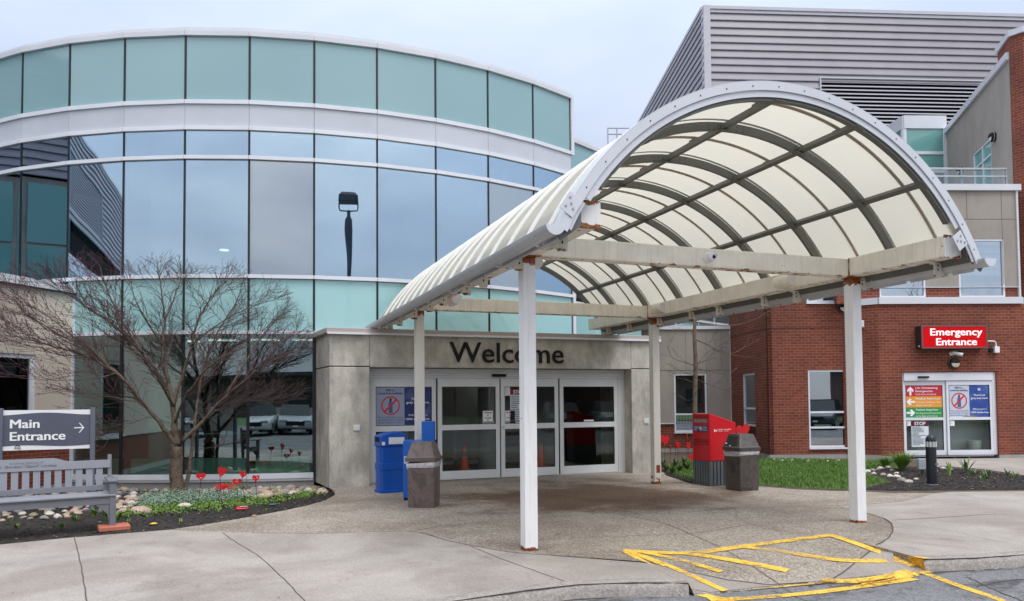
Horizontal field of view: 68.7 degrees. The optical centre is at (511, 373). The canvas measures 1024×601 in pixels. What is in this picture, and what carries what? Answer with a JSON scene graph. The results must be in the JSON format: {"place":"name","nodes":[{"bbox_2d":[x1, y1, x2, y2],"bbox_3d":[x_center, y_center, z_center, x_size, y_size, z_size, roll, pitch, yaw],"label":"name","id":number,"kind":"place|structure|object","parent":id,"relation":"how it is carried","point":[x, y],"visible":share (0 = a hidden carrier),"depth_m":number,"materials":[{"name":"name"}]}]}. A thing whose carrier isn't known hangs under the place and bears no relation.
{"place":"outdoors","nodes":[
{"label":"outdoors","id":0,"kind":"place"},
{"bbox_2d":[0,487,334,544],"bbox_3d":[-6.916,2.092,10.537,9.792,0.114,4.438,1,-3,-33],"label":"mulch","id":1,"kind":"object","parent":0,"point":[330,491],"visible":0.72,"depth_m":10.78,"materials":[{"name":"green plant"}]},
{"bbox_2d":[0,407,95,518],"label":"entrance sign","id":2,"kind":"object","parent":1,"relation":"on","point":[42,429],"visible":0.95,"depth_m":11.36,"materials":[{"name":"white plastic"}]},
{"bbox_2d":[89,507,97,515],"bbox_3d":[-6.152,2.033,11.031,0.192,0.139,0.128,-1,-2,7],"label":"plant","id":3,"kind":"object","parent":1,"relation":"on","point":[93,512],"visible":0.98,"depth_m":11.02,"materials":[{"name":"green plant"}]},
{"bbox_2d":[98,504,119,519],"bbox_3d":[-5.790,1.980,10.748,0.311,0.219,0.281,-1,-2,7],"label":"plant","id":4,"kind":"object","parent":1,"relation":"on","point":[103,513],"visible":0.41,"depth_m":10.69,"materials":[{"name":"green plant"}]},
{"bbox_2d":[97,522,130,531],"bbox_3d":[-5.132,1.982,9.649,0.360,0.062,0.300,1,-3,-33],"label":"brick","id":5,"kind":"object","parent":1,"relation":"on","point":[116,527],"depth_m":9.55,"materials":[{"name":"brick"}]},
{"bbox_2d":[0,454,117,525],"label":"memorial bench","id":6,"kind":"object","parent":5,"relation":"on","point":[104,501],"visible":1,"depth_m":9.60,"materials":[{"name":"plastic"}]},
{"bbox_2d":[116,511,123,520],"bbox_3d":[-5.561,2.003,10.579,0.228,0.156,0.214,0,-2,-9],"label":"plant","id":7,"kind":"object","parent":1,"relation":"on","point":[118,516],"visible":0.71,"depth_m":10.55,"materials":[{"name":"green plant"}]},
{"bbox_2d":[130,506,152,513],"bbox_3d":[-5.685,2.102,11.482,0.336,0.160,0.412,13,-5,-26],"label":"river stone","id":8,"kind":"object","parent":1,"relation":"on","point":[142,508],"visible":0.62,"depth_m":11.37,"materials":[{"name":"beige stone"}]},
{"bbox_2d":[0,245,315,494],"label":"bare tree","id":9,"kind":"object","parent":1,"relation":"on","point":[176,478],"visible":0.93,"depth_m":14.02,"materials":[{"name":"brown plant"}]},
{"bbox_2d":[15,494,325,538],"bbox_3d":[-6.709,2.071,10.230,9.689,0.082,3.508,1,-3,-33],"label":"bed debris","id":10,"kind":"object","parent":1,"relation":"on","point":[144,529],"visible":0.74,"depth_m":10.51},
{"bbox_2d":[177,503,191,507],"bbox_3d":[-5.229,2.125,11.961,0.269,0.124,0.240,-5,-12,42],"label":"river stone","id":11,"kind":"object","parent":1,"relation":"on","point":[185,504],"visible":0.47,"depth_m":11.87,"materials":[{"name":"white stone"}]},
{"bbox_2d":[135,487,259,505],"bbox_3d":[-5.503,2.128,13.230,2.202,0.139,2.190,0,-2,-21],"label":"silver groundcover","id":12,"kind":"object","parent":1,"relation":"on","point":[182,495],"visible":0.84,"depth_m":13.02,"materials":[{"name":"green plant"}]},
{"bbox_2d":[196,473,205,508],"bbox_3d":[-4.825,1.863,11.604,0.146,0.640,0.014,0,-2,-21],"label":"heart stake","id":13,"kind":"object","parent":1,"relation":"on","point":[199,475],"visible":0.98,"depth_m":11.60,"materials":[{"name":"red metal"}]},
{"bbox_2d":[218,467,225,505],"bbox_3d":[-4.568,1.829,11.795,0.020,0.718,0.141,-3,-3,44],"label":"heart stake","id":14,"kind":"object","parent":1,"relation":"on","point":[220,469],"visible":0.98,"depth_m":11.78,"materials":[{"name":"red metal"}]},
{"bbox_2d":[118,486,328,517],"bbox_3d":[-4.535,2.114,12.454,3.963,0.097,1.660,1,-3,-41],"label":"green groundcover","id":15,"kind":"object","parent":1,"relation":"on","point":[217,503],"visible":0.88,"depth_m":12.07,"materials":[{"name":"green plant"}]},
{"bbox_2d":[214,482,250,492],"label":"flowers","id":16,"kind":"object","parent":1,"relation":"on","point":[234,486],"visible":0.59,"depth_m":14.46,"materials":[{"name":"red plant"}]},
{"bbox_2d":[232,479,241,502],"bbox_3d":[-4.487,1.958,12.215,0.146,0.489,0.014,0,-2,-21],"label":"heart stake","id":17,"kind":"object","parent":1,"relation":"on","point":[238,482],"visible":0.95,"depth_m":12.21,"materials":[{"name":"red metal"}]},
{"bbox_2d":[240,471,246,500],"bbox_3d":[-4.382,1.898,12.203,0.120,0.608,0.028,1,-3,-38],"label":"heart stake","id":18,"kind":"object","parent":1,"relation":"on","point":[242,474],"visible":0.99,"depth_m":12.20,"materials":[{"name":"red metal"}]},
{"bbox_2d":[252,475,259,501],"bbox_3d":[-4.185,1.931,12.233,0.122,0.541,0.025,1,-3,-36],"label":"heart stake","id":19,"kind":"object","parent":1,"relation":"on","point":[255,477],"visible":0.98,"depth_m":12.24,"materials":[{"name":"red metal"}]},
{"bbox_2d":[252,492,273,499],"bbox_3d":[-4.339,2.156,13.109,0.312,0.148,0.407,-12,-8,40],"label":"river stone","id":20,"kind":"object","parent":1,"relation":"on","point":[269,494],"visible":0.57,"depth_m":13.02,"materials":[{"name":"beige stone"}]},
{"bbox_2d":[316,488,328,494],"bbox_3d":[-3.453,2.164,13.621,0.226,0.143,0.210,1,-2,-26],"label":"river stone","id":21,"kind":"object","parent":1,"relation":"on","point":[323,490],"visible":0.61,"depth_m":13.56,"materials":[{"name":"beige stone"}]},
{"bbox_2d":[186,417,256,473],"bbox_3d":[-6.665,1.648,17.131,1.500,1.250,0.660,0,-2,-13],"label":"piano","id":22,"kind":"object","parent":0,"point":[232,427],"visible":0.59,"depth_m":17.15,"materials":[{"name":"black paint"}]},
{"bbox_2d":[263,429,296,472],"bbox_3d":[-5.205,1.748,16.794,0.560,1.000,0.570,-1,-2,4],"label":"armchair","id":23,"kind":"object","parent":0,"point":[269,447],"visible":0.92,"depth_m":16.67,"materials":[{"name":"wood"}]},
{"bbox_2d":[0,530,685,600],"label":"pavement","id":24,"kind":"structure","parent":0,"point":[378,566],"depth_m":7.23,"materials":[{"name":"concrete"}]},
{"bbox_2d":[0,0,1023,147],"label":"sky","id":25,"kind":"structure","parent":0,"point":[612,56],"materials":[{"name":"white"}]},
{"bbox_2d":[18,485,1023,600],"bbox_3d":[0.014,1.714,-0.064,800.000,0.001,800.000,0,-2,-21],"label":"ground","id":26,"kind":"structure","parent":0,"point":[925,588],"depth_m":6.65,"materials":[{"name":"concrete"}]},
{"bbox_2d":[0,272,82,497],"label":"beige wing","id":27,"kind":"structure","parent":26,"relation":"on","point":[20,393],"depth_m":14.60,"materials":[{"name":"beige concrete"}]},
{"bbox_2d":[0,357,28,409],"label":"window pane","id":28,"kind":"structure","parent":27,"relation":"in","point":[14,392],"depth_m":14.15,"materials":[{"name":"black glass"}]},
{"bbox_2d":[0,353,34,409],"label":"window frame","id":29,"kind":"structure","parent":27,"relation":"in","point":[31,382],"depth_m":14.45,"materials":[{"name":"metal"}]},
{"bbox_2d":[0,27,575,489],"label":"glass building","id":30,"kind":"structure","parent":26,"relation":"on","point":[336,181],"depth_m":15.91,"materials":[{"name":"glass"}]},
{"bbox_2d":[0,144,19,170],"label":"window pane","id":31,"kind":"structure","parent":30,"relation":"in","point":[10,155],"depth_m":16.13,"materials":[{"name":"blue glass"}]},
{"bbox_2d":[0,172,19,274],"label":"window pane","id":32,"kind":"structure","parent":30,"relation":"in","point":[9,183],"depth_m":16.06,"materials":[{"name":"teal glass"}]},
{"bbox_2d":[20,166,66,278],"bbox_3d":[-9.834,-3.139,15.733,1.248,2.365,0.012,-1,-2,17],"label":"window pane","id":33,"kind":"structure","parent":30,"relation":"in","point":[44,191],"depth_m":15.75,"materials":[{"name":"teal glass"}]},
{"bbox_2d":[22,137,67,166],"bbox_3d":[-9.847,-4.660,15.790,1.248,0.528,0.012,-1,-2,17],"label":"window pane","id":34,"kind":"structure","parent":30,"relation":"in","point":[53,150],"depth_m":15.80,"materials":[{"name":"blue glass"}]},
{"bbox_2d":[68,161,122,277],"bbox_3d":[-8.582,-3.161,15.428,1.248,2.365,0.012,-1,-2,10],"label":"window pane","id":35,"kind":"structure","parent":30,"relation":"in","point":[95,190],"depth_m":15.44,"materials":[{"name":"blue glass"}]},
{"bbox_2d":[70,132,122,160],"bbox_3d":[-8.595,-4.682,15.484,1.248,0.528,0.012,-1,-2,10],"label":"window pane","id":36,"kind":"structure","parent":30,"relation":"in","point":[100,145],"depth_m":15.49,"materials":[{"name":"blue glass"}]},
{"bbox_2d":[489,156,532,186],"bbox_3d":[-0.021,-4.683,17.401,1.248,0.528,0.012,1,-3,-36],"label":"window pane","id":37,"kind":"structure","parent":30,"relation":"in","point":[499,169],"depth_m":17.41,"materials":[{"name":"blue glass"}]},
{"bbox_2d":[534,166,563,188],"bbox_3d":[0.982,-4.661,18.212,1.248,0.528,0.012,1,-3,-42],"label":"window pane","id":38,"kind":"structure","parent":30,"relation":"in","point":[542,177],"depth_m":18.02,"materials":[{"name":"blue glass"}]},
{"bbox_2d":[534,191,570,293],"bbox_3d":[0.994,-3.140,18.155,1.248,2.365,0.012,1,-3,-42],"label":"window pane","id":39,"kind":"structure","parent":30,"relation":"in","point":[544,281],"depth_m":18.01,"materials":[{"name":"blue glass"}]},
{"bbox_2d":[412,578,688,600],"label":"kerb","id":40,"kind":"structure","parent":26,"relation":"on","point":[612,590],"depth_m":6.51,"materials":[{"name":"concrete"}]},
{"bbox_2d":[641,326,731,451],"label":"panel wing","id":41,"kind":"structure","parent":26,"relation":"on","point":[675,418],"depth_m":23.00,"materials":[{"name":"beige concrete"}]},
{"bbox_2d":[674,374,706,433],"bbox_3d":[5.480,0.920,22.975,1.050,1.825,0.130,0,-2,-2],"label":"window","id":42,"kind":"structure","parent":41,"relation":"in","point":[682,407],"depth_m":23.00,"materials":[{"name":"glass"}]},
{"bbox_2d":[627,536,924,595],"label":"ramp","id":43,"kind":"structure","parent":26,"relation":"on","point":[802,568],"depth_m":7.59,"materials":[{"name":"grey concrete"}]},
{"bbox_2d":[650,550,912,591],"bbox_3d":[2.772,1.905,7.371,2.801,0.090,0.925,0,-2,-15],"label":"ramp lip","id":44,"kind":"object","parent":43,"relation":"on","point":[860,569],"visible":0.9,"depth_m":7.17,"materials":[{"name":"grey concrete"}]},
{"bbox_2d":[622,534,1004,600],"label":"yellow marking","id":45,"kind":"object","parent":43,"relation":"on","point":[902,575],"visible":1,"depth_m":7.29,"materials":[{"name":"paint"}]},
{"bbox_2d":[563,568,1022,600],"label":"road","id":46,"kind":"structure","parent":26,"relation":"on","point":[864,578],"depth_m":6.87,"materials":[{"name":"grey asphalt"}]},
{"bbox_2d":[918,551,1023,571],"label":"kerb","id":47,"kind":"structure","parent":26,"relation":"on","point":[983,563],"depth_m":7.47,"materials":[{"name":"concrete"}]},
{"bbox_2d":[147,459,1023,600],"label":"pavement","id":48,"kind":"structure","parent":0,"point":[563,498],"depth_m":10.42,"materials":[{"name":"grey concrete"}]},
{"bbox_2d":[374,431,406,493],"bbox_3d":[-2.174,1.580,13.421,0.511,1.075,0.377,1,-2,-29],"label":"recycling bin","id":49,"kind":"object","parent":48,"relation":"on","point":[389,461],"visible":0.88,"depth_m":13.26,"materials":[{"name":"blue plastic"}]},
{"bbox_2d":[403,439,421,499],"bbox_3d":[-1.551,1.590,12.416,0.480,0.970,0.406,0,-2,-5],"label":"recycling bin","id":50,"kind":"object","parent":48,"relation":"on","point":[406,445],"visible":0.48,"depth_m":12.20,"materials":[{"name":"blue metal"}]},
{"bbox_2d":[405,441,441,507],"bbox_3d":[-1.356,1.546,11.531,0.490,0.990,0.490,-1,-2,6],"label":"litter bin","id":51,"kind":"object","parent":48,"relation":"on","point":[423,459],"visible":1,"depth_m":11.32,"materials":[{"name":"brown plastic"}]},
{"bbox_2d":[422,421,436,442],"bbox_3d":[-1.357,1.426,12.292,0.245,1.285,0.220,0,-2,-5],"label":"ticket machine","id":52,"kind":"object","parent":48,"relation":"on","point":[428,430],"visible":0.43,"depth_m":12.23,"materials":[{"name":"blue metal"}]},
{"bbox_2d":[315,369,600,464],"bbox_3d":[-1.460,1.052,19.227,6.380,2.650,7.130,0,-2,-21],"label":"vestibule","id":53,"kind":"object","parent":48,"relation":"on","point":[582,445],"visible":0.03,"depth_m":19.01,"materials":[{"name":"metal"}]},
{"bbox_2d":[459,446,469,469],"bbox_3d":[-1.008,1.868,15.852,0.360,0.660,0.360,0,-2,-21],"label":"traffic cone","id":54,"kind":"object","parent":53,"relation":"on","point":[464,464],"visible":0.56,"depth_m":15.79,"materials":[{"name":"orange plastic"}]},
{"bbox_2d":[537,444,545,466],"bbox_3d":[0.632,1.877,16.469,0.360,0.660,0.360,0,-2,-21],"label":"traffic cone","id":55,"kind":"object","parent":53,"relation":"on","point":[540,460],"visible":0.45,"depth_m":16.41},
{"bbox_2d":[310,327,660,487],"bbox_3d":[-0.420,0.697,16.072,7.459,3.047,1.590,0,-2,-21],"label":"entrance portal","id":56,"kind":"object","parent":48,"relation":"on","point":[346,359],"visible":0.81,"depth_m":15.05,"materials":[{"name":"concrete"}]},
{"bbox_2d":[370,368,624,483],"bbox_3d":[-0.174,1.054,15.766,5.750,2.278,0.230,0,-2,-21],"label":"sliding door set","id":57,"kind":"structure","parent":56,"relation":"attached to","point":[389,407],"depth_m":15.65,"materials":[{"name":"metal"}]},
{"bbox_2d":[371,378,435,482],"bbox_3d":[-2.167,1.126,15.012,1.310,2.060,0.070,0,-2,-21],"label":"door leaf","id":58,"kind":"structure","parent":57,"relation":"in","point":[375,382],"depth_m":14.90,"materials":[{"name":"metal"}]},
{"bbox_2d":[437,378,499,479],"bbox_3d":[-0.888,1.132,15.462,1.330,2.060,0.070,0,-2,-21],"label":"door leaf","id":59,"kind":"structure","parent":57,"relation":"in","point":[441,382],"depth_m":15.43,"materials":[{"name":"metal"}]},
{"bbox_2d":[500,379,558,476],"bbox_3d":[0.380,1.139,15.931,1.315,2.060,0.085,0,-2,-21],"label":"door leaf","id":60,"kind":"structure","parent":57,"relation":"in","point":[544,470],"depth_m":15.94,"materials":[{"name":"metal"}]},
{"bbox_2d":[559,379,617,473],"bbox_3d":[1.689,1.148,16.463,1.410,2.060,0.070,0,-2,-21],"label":"door leaf","id":61,"kind":"structure","parent":57,"relation":"in","point":[613,467],"depth_m":16.43,"materials":[{"name":"metal"}]},
{"bbox_2d":[74,493,1012,600],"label":"pavement joint","id":62,"kind":"object","parent":48,"relation":"on","point":[574,556],"visible":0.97,"depth_m":7.85,"materials":[{"name":"grey concrete"}]},
{"bbox_2d":[564,137,728,451],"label":"glass wing","id":63,"kind":"structure","parent":48,"relation":"on","point":[584,150],"depth_m":20.25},
{"bbox_2d":[607,127,630,144],"bbox_3d":[3.864,-7.535,24.459,1.525,1.025,0.043,0,-2,-2],"label":"roof railing","id":64,"kind":"object","parent":63,"relation":"on","point":[616,133],"visible":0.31,"depth_m":24.44,"materials":[{"name":"silver metal"}]},
{"bbox_2d":[715,315,728,323],"bbox_3d":[7.227,-2.413,25.840,0.012,1.379,1.080,-2,-3,43],"label":"window pane","id":65,"kind":"structure","parent":63,"relation":"in","point":[723,319],"depth_m":25.86,"materials":[{"name":"grey glass"}]},
{"bbox_2d":[365,80,995,550],"bbox_3d":[1.234,-0.365,11.635,5.454,4.773,9.175,0,-2,-21],"label":"entrance canopy","id":66,"kind":"object","parent":48,"relation":"on","point":[773,194],"visible":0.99,"depth_m":9.38,"materials":[{"name":"white metal"}]},
{"bbox_2d":[703,252,717,262],"bbox_3d":[2.349,-1.382,8.861,0.128,0.124,0.125,0,-2,-21],"label":"security camera","id":67,"kind":"object","parent":66,"relation":"attached to","point":[708,257],"visible":1,"depth_m":8.83,"materials":[{"name":"white plastic"}]},
{"bbox_2d":[693,413,735,485],"bbox_3d":[3.837,1.425,14.178,0.638,1.340,0.505,0,-2,-24],"label":"newspaper box","id":68,"kind":"object","parent":48,"relation":"on","point":[711,432],"visible":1,"depth_m":13.95,"materials":[{"name":"red plastic"}]},
{"bbox_2d":[722,433,760,490],"bbox_3d":[4.066,1.565,13.283,0.507,0.990,0.490,0,-2,-23],"label":"litter bin","id":69,"kind":"object","parent":48,"relation":"on","point":[741,452],"visible":1,"depth_m":13.12,"materials":[{"name":"brown plastic"}]},
{"bbox_2d":[728,184,1023,459],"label":"brick wing","id":70,"kind":"structure","parent":48,"relation":"on","point":[790,401],"depth_m":19.96,"materials":[{"name":"red brick"}]},
{"bbox_2d":[743,373,755,437],"bbox_3d":[6.807,0.983,21.452,0.456,1.965,1.012,0,-2,-21],"label":"window","id":71,"kind":"structure","parent":70,"relation":"in","point":[748,379],"depth_m":21.50,"materials":[{"name":"glass"}]},
{"bbox_2d":[806,297,834,303],"bbox_3d":[8.326,-2.904,20.164,0.897,2.079,0.140,0,-2,-2],"label":"window","id":72,"kind":"structure","parent":70,"relation":"in","point":[830,300],"depth_m":20.13,"materials":[{"name":"metal"}]},
{"bbox_2d":[808,370,847,448],"bbox_3d":[8.560,0.960,20.028,1.320,2.115,0.140,0,-2,-2],"label":"window","id":73,"kind":"structure","parent":70,"relation":"in","point":[825,387],"depth_m":20.06,"materials":[{"name":"glass"}]},
{"bbox_2d":[837,304,843,312],"bbox_3d":[8.873,-1.774,20.032,0.278,0.278,0.179,0,-2,-2],"label":"wall light","id":74,"kind":"object","parent":70,"relation":"attached to","point":[840,307],"visible":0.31,"depth_m":19.99,"materials":[{"name":"black paint"}]},
{"bbox_2d":[879,280,925,296],"bbox_3d":[10.346,-2.788,19.899,1.253,1.568,0.070,0,-2,-2],"label":"window","id":75,"kind":"structure","parent":70,"relation":"in","point":[884,292],"depth_m":19.88,"materials":[{"name":"glass"}]},
{"bbox_2d":[902,372,997,456],"bbox_3d":[11.381,0.967,21.319,3.320,2.540,3.630,0,-2,-2],"label":"emergency door set","id":76,"kind":"structure","parent":70,"relation":"attached to","point":[970,400],"depth_m":19.62,"materials":[{"name":"metal"}]},
{"bbox_2d":[904,381,946,454],"bbox_3d":[10.813,1.169,19.624,1.125,1.940,0.048,0,-2,-2],"label":"door leaf","id":77,"kind":"structure","parent":76,"relation":"in","point":[939,452],"depth_m":19.61,"materials":[{"name":"metal"}]},
{"bbox_2d":[945,381,993,454],"bbox_3d":[11.998,1.159,19.628,1.225,1.940,0.048,0,-2,-2],"label":"door leaf","id":78,"kind":"structure","parent":76,"relation":"in","point":[949,452],"depth_m":19.61,"materials":[{"name":"metal"}]},
{"bbox_2d":[967,440,981,449],"bbox_3d":[12.282,1.957,19.888,0.344,0.360,0.340,0,-2,-21],"label":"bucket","id":79,"kind":"object","parent":76,"relation":"on","point":[974,444],"visible":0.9,"depth_m":19.77,"materials":[{"name":"metal"}]},
{"bbox_2d":[915,325,987,348],"bbox_3d":[11.420,-0.941,19.463,1.747,0.599,0.278,0,-2,-2],"label":"emergency sign","id":80,"kind":"object","parent":70,"relation":"attached to","point":[951,336],"visible":1,"depth_m":19.34,"materials":[{"name":"red"}]},
{"bbox_2d":[947,357,959,367],"bbox_3d":[11.527,-0.281,19.494,0.278,0.278,0.179,0,-2,-2],"label":"wall light","id":81,"kind":"object","parent":70,"relation":"attached to","point":[953,362],"visible":1,"depth_m":19.44,"materials":[{"name":"black paint"}]},
{"bbox_2d":[949,351,963,356],"bbox_3d":[11.553,-0.512,19.466,0.138,0.156,0.349,1,-3,-36],"label":"security camera","id":82,"kind":"object","parent":70,"relation":"attached to","point":[951,353],"visible":1,"depth_m":19.43,"materials":[{"name":"white plastic"}]},
{"bbox_2d":[930,168,1007,183],"bbox_3d":[11.579,-5.299,20.271,3.755,0.536,0.101,0,-2,-2],"label":"terrace railing","id":83,"kind":"object","parent":70,"relation":"on","point":[1003,175],"visible":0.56,"depth_m":20.28,"materials":[{"name":"silver metal"}]},
{"bbox_2d":[944,52,1012,183],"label":"beige terrace wall","id":84,"kind":"structure","parent":70,"relation":"on","point":[981,115],"depth_m":22.83,"materials":[{"name":"metal"}]},
{"bbox_2d":[973,139,991,183],"bbox_3d":[14.579,-5.995,23.116,0.075,2.087,1.663,-1,-2,16],"label":"window","id":85,"kind":"structure","parent":84,"relation":"in","point":[982,157],"depth_m":23.11,"materials":[{"name":"glass"}]},
{"bbox_2d":[988,132,996,141],"bbox_3d":[14.114,-6.950,22.026,0.179,0.278,0.278,-1,-2,16],"label":"wall light","id":86,"kind":"object","parent":84,"relation":"attached to","point":[992,136],"visible":1,"depth_m":21.94,"materials":[{"name":"black paint"}]},
{"bbox_2d":[959,239,1004,296],"bbox_3d":[12.506,-2.803,19.980,1.255,1.568,0.070,0,-2,-2],"label":"window","id":87,"kind":"structure","parent":70,"relation":"in","point":[992,276],"depth_m":19.98,"materials":[{"name":"glass"}]},
{"bbox_2d":[988,340,999,352],"bbox_3d":[12.506,-0.702,19.565,0.428,0.322,0.100,0,-2,-2],"label":"security camera","id":88,"kind":"object","parent":70,"relation":"attached to","point":[995,349],"visible":0.97,"depth_m":19.55,"materials":[{"name":"white plastic"}]},
{"bbox_2d":[667,457,908,488],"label":"lawn","id":89,"kind":"structure","parent":0,"point":[809,480],"depth_m":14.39,"materials":[{"name":"green plant"}]},
{"bbox_2d":[663,307,775,459],"bbox_3d":[4.883,0.070,17.076,3.734,4.246,1.327,0,-2,-21],"label":"young tree","id":90,"kind":"object","parent":89,"relation":"on","point":[695,378],"visible":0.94,"depth_m":16.64,"materials":[{"name":"brown plant"}]},
{"bbox_2d":[736,424,749,432],"bbox_3d":[5.788,1.787,18.759,0.485,1.046,0.013,1,-2,-31],"label":"heart stake","id":91,"kind":"object","parent":89,"relation":"on","point":[745,428],"visible":0.57,"depth_m":18.78,"materials":[{"name":"red metal"}]},
{"bbox_2d":[637,5,1023,125],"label":"metal clad building","id":92,"kind":"structure","parent":0,"point":[886,67],"depth_m":28.68,"materials":[{"name":"grey metal"}]},
{"bbox_2d":[888,115,947,183],"bbox_3d":[14.696,-6.889,27.743,1.600,4.555,2.250,0,-2,-2],"label":"glazed bay","id":93,"kind":"object","parent":92,"relation":"attached to","point":[924,137],"visible":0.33,"depth_m":26.71,"materials":[{"name":"green glass"}]},
{"bbox_2d":[934,173,943,183],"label":"window pane","id":94,"kind":"structure","parent":93,"relation":"in","point":[941,179],"depth_m":26.69,"materials":[{"name":"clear glass"}]},
{"bbox_2d":[661,452,1023,492],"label":"soil","id":95,"kind":"structure","parent":0,"point":[668,457],"depth_m":13.66,"materials":[{"name":"black soil"}]},
{"bbox_2d":[661,435,668,444],"bbox_3d":[3.847,1.937,18.759,0.255,0.777,0.013,1,-2,-31],"label":"heart stake","id":96,"kind":"object","parent":95,"relation":"on","point":[665,440],"visible":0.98,"depth_m":18.76,"materials":[{"name":"red metal"}]},
{"bbox_2d":[662,469,693,482],"bbox_3d":[3.522,2.140,15.683,0.450,0.001,3.230,0,-2,-5],"label":"mulch bed","id":97,"kind":"object","parent":95,"relation":"on","point":[668,473],"visible":0.42,"depth_m":15.31,"materials":[{"name":"black soil"}]},
{"bbox_2d":[873,455,893,467],"bbox_3d":[8.562,2.016,17.119,0.788,0.299,0.746,0,-2,-21],"label":"grass clump","id":98,"kind":"object","parent":95,"relation":"on","point":[885,461],"visible":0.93,"depth_m":17.09,"materials":[{"name":"green plant"}]},
{"bbox_2d":[866,466,1023,490],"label":"mulch bed","id":99,"kind":"object","parent":95,"relation":"on","point":[996,483],"visible":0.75,"depth_m":14.06,"materials":[{"name":"black soil"}]},
{"bbox_2d":[887,451,924,470],"bbox_3d":[8.502,1.909,16.383,1.046,0.460,1.119,0,-2,-21],"label":"grass clump","id":100,"kind":"object","parent":99,"relation":"on","point":[902,461],"visible":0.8,"depth_m":16.27,"materials":[{"name":"green plant"}]},
{"bbox_2d":[916,458,925,475],"bbox_3d":[8.382,1.919,15.297,0.180,0.360,0.100,0,-2,-1],"label":"outlet box","id":101,"kind":"object","parent":99,"relation":"on","point":[921,464],"visible":0.77,"depth_m":15.25,"materials":[{"name":"grey plastic"}]},
{"bbox_2d":[925,434,938,484],"bbox_3d":[7.696,1.582,13.741,0.200,0.930,0.200,0,-2,-21],"label":"bollard light","id":102,"kind":"object","parent":99,"relation":"on","point":[931,457],"visible":0.94,"depth_m":13.68,"materials":[{"name":"black metal"}]},
{"bbox_2d":[946,460,950,475],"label":"iris","id":103,"kind":"object","parent":99,"relation":"on","point":[949,469],"visible":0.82,"depth_m":15.16,"materials":[{"name":"green plant"}]},
{"bbox_2d":[956,457,975,472],"bbox_3d":[9.575,1.915,15.715,0.386,0.359,0.527,-1,-2,6],"label":"iris","id":104,"kind":"object","parent":99,"relation":"on","point":[965,466],"visible":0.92,"depth_m":15.67,"materials":[{"name":"green plant"}]},
{"bbox_2d":[839,491,1023,558],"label":"pavement","id":105,"kind":"structure","parent":0,"point":[914,534],"depth_m":9.53,"materials":[{"name":"concrete"}]},
{"bbox_2d":[908,456,1023,474],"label":"pavement","id":106,"kind":"structure","parent":0,"point":[1014,465],"depth_m":18.17,"materials":[{"name":"concrete"}]},
{"bbox_2d":[994,26,1023,297],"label":"brick tower","id":107,"kind":"structure","parent":106,"relation":"on","point":[1012,42],"depth_m":20.59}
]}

